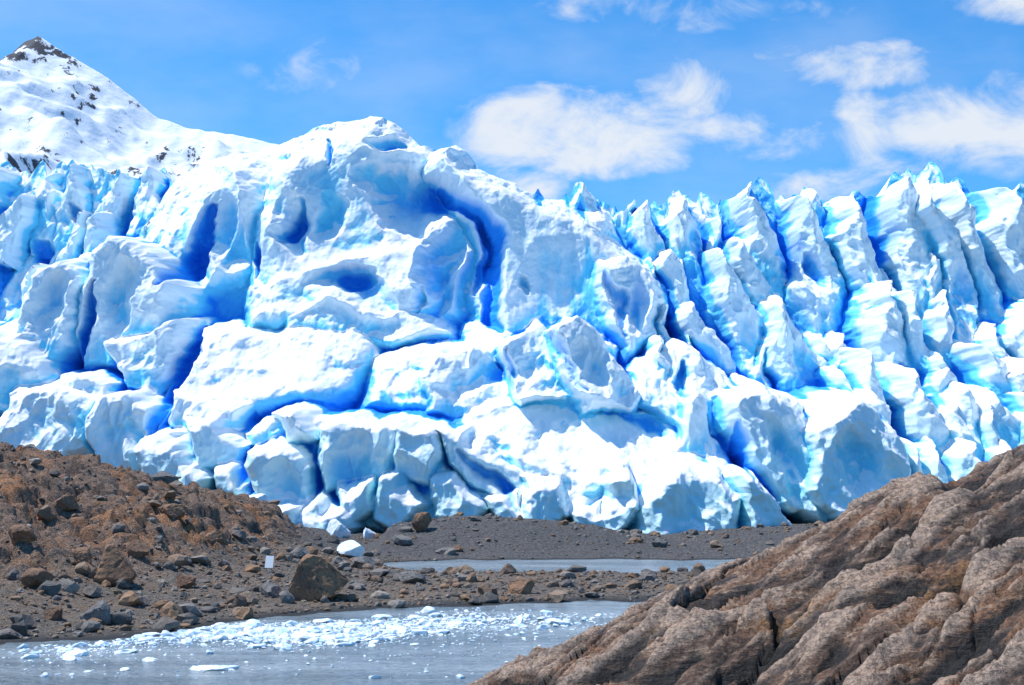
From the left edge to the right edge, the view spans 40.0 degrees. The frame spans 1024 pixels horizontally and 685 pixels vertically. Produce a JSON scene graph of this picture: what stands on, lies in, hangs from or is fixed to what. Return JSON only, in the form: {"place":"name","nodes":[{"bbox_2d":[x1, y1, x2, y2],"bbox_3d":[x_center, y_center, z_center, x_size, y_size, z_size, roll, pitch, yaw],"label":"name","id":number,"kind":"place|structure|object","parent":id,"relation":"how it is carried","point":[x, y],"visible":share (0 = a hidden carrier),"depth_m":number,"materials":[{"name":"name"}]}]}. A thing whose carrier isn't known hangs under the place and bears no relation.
{"place":"outdoors","nodes":[
{"label":"outdoors","id":0,"kind":"place"},
{"bbox_2d":[0,36,277,181],"bbox_3d":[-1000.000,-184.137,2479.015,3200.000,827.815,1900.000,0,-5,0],"label":"snow mountain","id":1,"kind":"structure","parent":0,"point":[57,105],"depth_m":2450.32,"materials":[{"name":"white snow"}]},
{"bbox_2d":[0,559,734,684],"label":"water","id":2,"kind":"structure","parent":0,"point":[354,666],"depth_m":49.84,"materials":[{"name":"grey liquid"}]},
{"bbox_2d":[190,665,238,670],"bbox_3d":[-9.687,10.605,45.728,1.526,0.281,0.756,-1,-6,12],"label":"ice floe","id":3,"kind":"object","parent":2,"relation":"on","point":[211,667],"visible":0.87,"depth_m":45.54,"materials":[{"name":"white ice"}]},
{"bbox_2d":[2,606,612,678],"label":"floating ice","id":4,"kind":"structure","parent":2,"relation":"on","point":[323,633],"depth_m":55.64,"materials":[{"name":"white ice"}]},
{"bbox_2d":[0,442,827,644],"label":"moraine terrain","id":5,"kind":"structure","parent":0,"point":[81,529],"depth_m":86.21,"materials":[{"name":"gravel"}]},
{"bbox_2d":[8,524,37,546],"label":"boulder","id":6,"kind":"object","parent":5,"relation":"on","point":[17,533],"visible":0.97,"depth_m":68.54,"materials":[{"name":"brown stone"}]},
{"bbox_2d":[21,568,53,587],"bbox_3d":[-21.384,10.635,63.087,1.066,1.066,1.241,-3,-6,32],"label":"boulder","id":7,"kind":"object","parent":5,"relation":"on","point":[34,577],"visible":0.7,"depth_m":62.73,"materials":[{"name":"brown stone"}]},
{"bbox_2d":[44,607,62,619],"bbox_3d":[-19.074,11.329,58.455,0.759,0.731,0.730,2,-6,-19],"label":"boulder","id":8,"kind":"object","parent":5,"relation":"on","point":[54,613],"visible":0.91,"depth_m":58.22,"materials":[{"name":"brown stone"}]},
{"bbox_2d":[53,493,79,511],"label":"boulder","id":9,"kind":"object","parent":5,"relation":"on","point":[67,502],"visible":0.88,"depth_m":80.34,"materials":[{"name":"grey stone"}]},
{"bbox_2d":[71,547,91,564],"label":"boulder","id":10,"kind":"object","parent":5,"relation":"on","point":[81,554],"visible":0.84,"depth_m":68.38,"materials":[{"name":"brown stone"}]},
{"bbox_2d":[80,600,110,624],"bbox_3d":[-17.090,11.250,58.277,1.388,1.159,1.010,-2,-6,20],"label":"boulder","id":11,"kind":"object","parent":5,"relation":"on","point":[100,610],"visible":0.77,"depth_m":57.84,"materials":[{"name":"grey stone"}]},
{"bbox_2d":[93,544,136,586],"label":"boulder","id":12,"kind":"object","parent":5,"relation":"on","point":[115,565],"visible":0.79,"depth_m":67.03,"materials":[{"name":"brown stone"}]},
{"bbox_2d":[126,539,149,558],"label":"boulder","id":13,"kind":"object","parent":5,"relation":"on","point":[137,548],"visible":0.93,"depth_m":74.66,"materials":[{"name":"brown stone"}]},
{"bbox_2d":[149,471,178,483],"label":"boulder","id":14,"kind":"object","parent":5,"relation":"on","point":[169,477],"visible":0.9,"depth_m":98.39,"materials":[{"name":"grey stone"}]},
{"bbox_2d":[158,503,187,519],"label":"boulder","id":15,"kind":"object","parent":5,"relation":"on","point":[175,511],"visible":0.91,"depth_m":87.43,"materials":[{"name":"brown stone"}]},
{"bbox_2d":[176,575,196,587],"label":"boulder","id":16,"kind":"object","parent":5,"relation":"on","point":[185,581],"visible":0.88,"depth_m":70.07,"materials":[{"name":"brown stone"}]},
{"bbox_2d":[203,529,226,544],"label":"boulder","id":17,"kind":"object","parent":5,"relation":"on","point":[218,535],"visible":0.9,"depth_m":86.84,"materials":[{"name":"brown stone"}]},
{"bbox_2d":[249,493,267,500],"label":"ice block","id":18,"kind":"object","parent":5,"relation":"on","point":[260,496],"depth_m":127.44,"materials":[{"name":"white ice"}]},
{"bbox_2d":[265,556,273,576],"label":"warning sign","id":19,"kind":"object","parent":5,"relation":"on","point":[269,561],"visible":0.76,"depth_m":79.39,"materials":[{"name":"metal"}]},
{"bbox_2d":[260,582,280,597],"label":"boulder","id":20,"kind":"object","parent":5,"relation":"on","point":[269,589],"visible":0.83,"depth_m":69.68,"materials":[{"name":"grey stone"}]},
{"bbox_2d":[289,546,309,557],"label":"boulder","id":21,"kind":"object","parent":5,"relation":"on","point":[299,552],"visible":0.66,"depth_m":93.19,"materials":[{"name":"grey stone"}]},
{"bbox_2d":[289,554,348,600],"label":"boulder","id":22,"kind":"object","parent":5,"relation":"on","point":[316,578],"visible":0.85,"depth_m":68.99,"materials":[{"name":"grey stone"}]},
{"bbox_2d":[326,519,350,537],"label":"ice block","id":23,"kind":"object","parent":5,"relation":"on","point":[336,527],"depth_m":126.81,"materials":[{"name":"white ice"}]},
{"bbox_2d":[337,540,364,556],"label":"ice block","id":24,"kind":"object","parent":5,"relation":"on","point":[351,548],"depth_m":101.24,"materials":[{"name":"white ice"}]},
{"bbox_2d":[350,556,375,567],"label":"boulder","id":25,"kind":"object","parent":5,"relation":"on","point":[359,560],"visible":0.81,"depth_m":90.73,"materials":[{"name":"grey stone"}]},
{"bbox_2d":[363,527,375,538],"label":"ice block","id":26,"kind":"object","parent":5,"relation":"on","point":[368,533],"depth_m":126.98,"materials":[{"name":"white ice"}]},
{"bbox_2d":[392,534,411,545],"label":"boulder","id":27,"kind":"object","parent":5,"relation":"on","point":[401,540],"visible":0.91,"depth_m":112.23,"materials":[{"name":"grey stone"}]},
{"bbox_2d":[397,571,425,583],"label":"boulder","id":28,"kind":"object","parent":5,"relation":"on","point":[409,577],"visible":0.9,"depth_m":79.99,"materials":[{"name":"grey stone"}]},
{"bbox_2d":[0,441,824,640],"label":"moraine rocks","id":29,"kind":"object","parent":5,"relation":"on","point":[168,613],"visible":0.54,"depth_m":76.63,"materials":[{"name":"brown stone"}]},
{"bbox_2d":[412,512,431,531],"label":"boulder","id":30,"kind":"object","parent":5,"relation":"on","point":[421,521],"visible":0.97,"depth_m":116.53,"materials":[{"name":"brown stone"}]},
{"bbox_2d":[435,547,449,553],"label":"boulder","id":31,"kind":"object","parent":5,"relation":"on","point":[441,550],"visible":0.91,"depth_m":108.91,"materials":[{"name":"grey stone"}]},
{"bbox_2d":[508,580,534,593],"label":"boulder","id":32,"kind":"object","parent":5,"relation":"on","point":[523,587],"visible":0.86,"depth_m":73.72,"materials":[{"name":"brown stone"}]},
{"bbox_2d":[652,537,667,547],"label":"boulder","id":33,"kind":"object","parent":5,"relation":"on","point":[658,542],"visible":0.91,"depth_m":114.61,"materials":[{"name":"grey stone"}]},
{"bbox_2d":[0,116,1023,534],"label":"glacier","id":34,"kind":"object","parent":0,"point":[376,324],"visible":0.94,"depth_m":178.63,"materials":[{"name":"ice"}]},
{"bbox_2d":[0,0,1023,211],"label":"sky","id":35,"kind":"structure","parent":0,"point":[640,101],"materials":[{"name":"blue"}]},
{"bbox_2d":[466,444,1023,684],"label":"bedrock outcrop","id":36,"kind":"object","parent":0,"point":[916,578],"visible":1,"depth_m":12.31,"materials":[{"name":"brown stone"}]}
]}

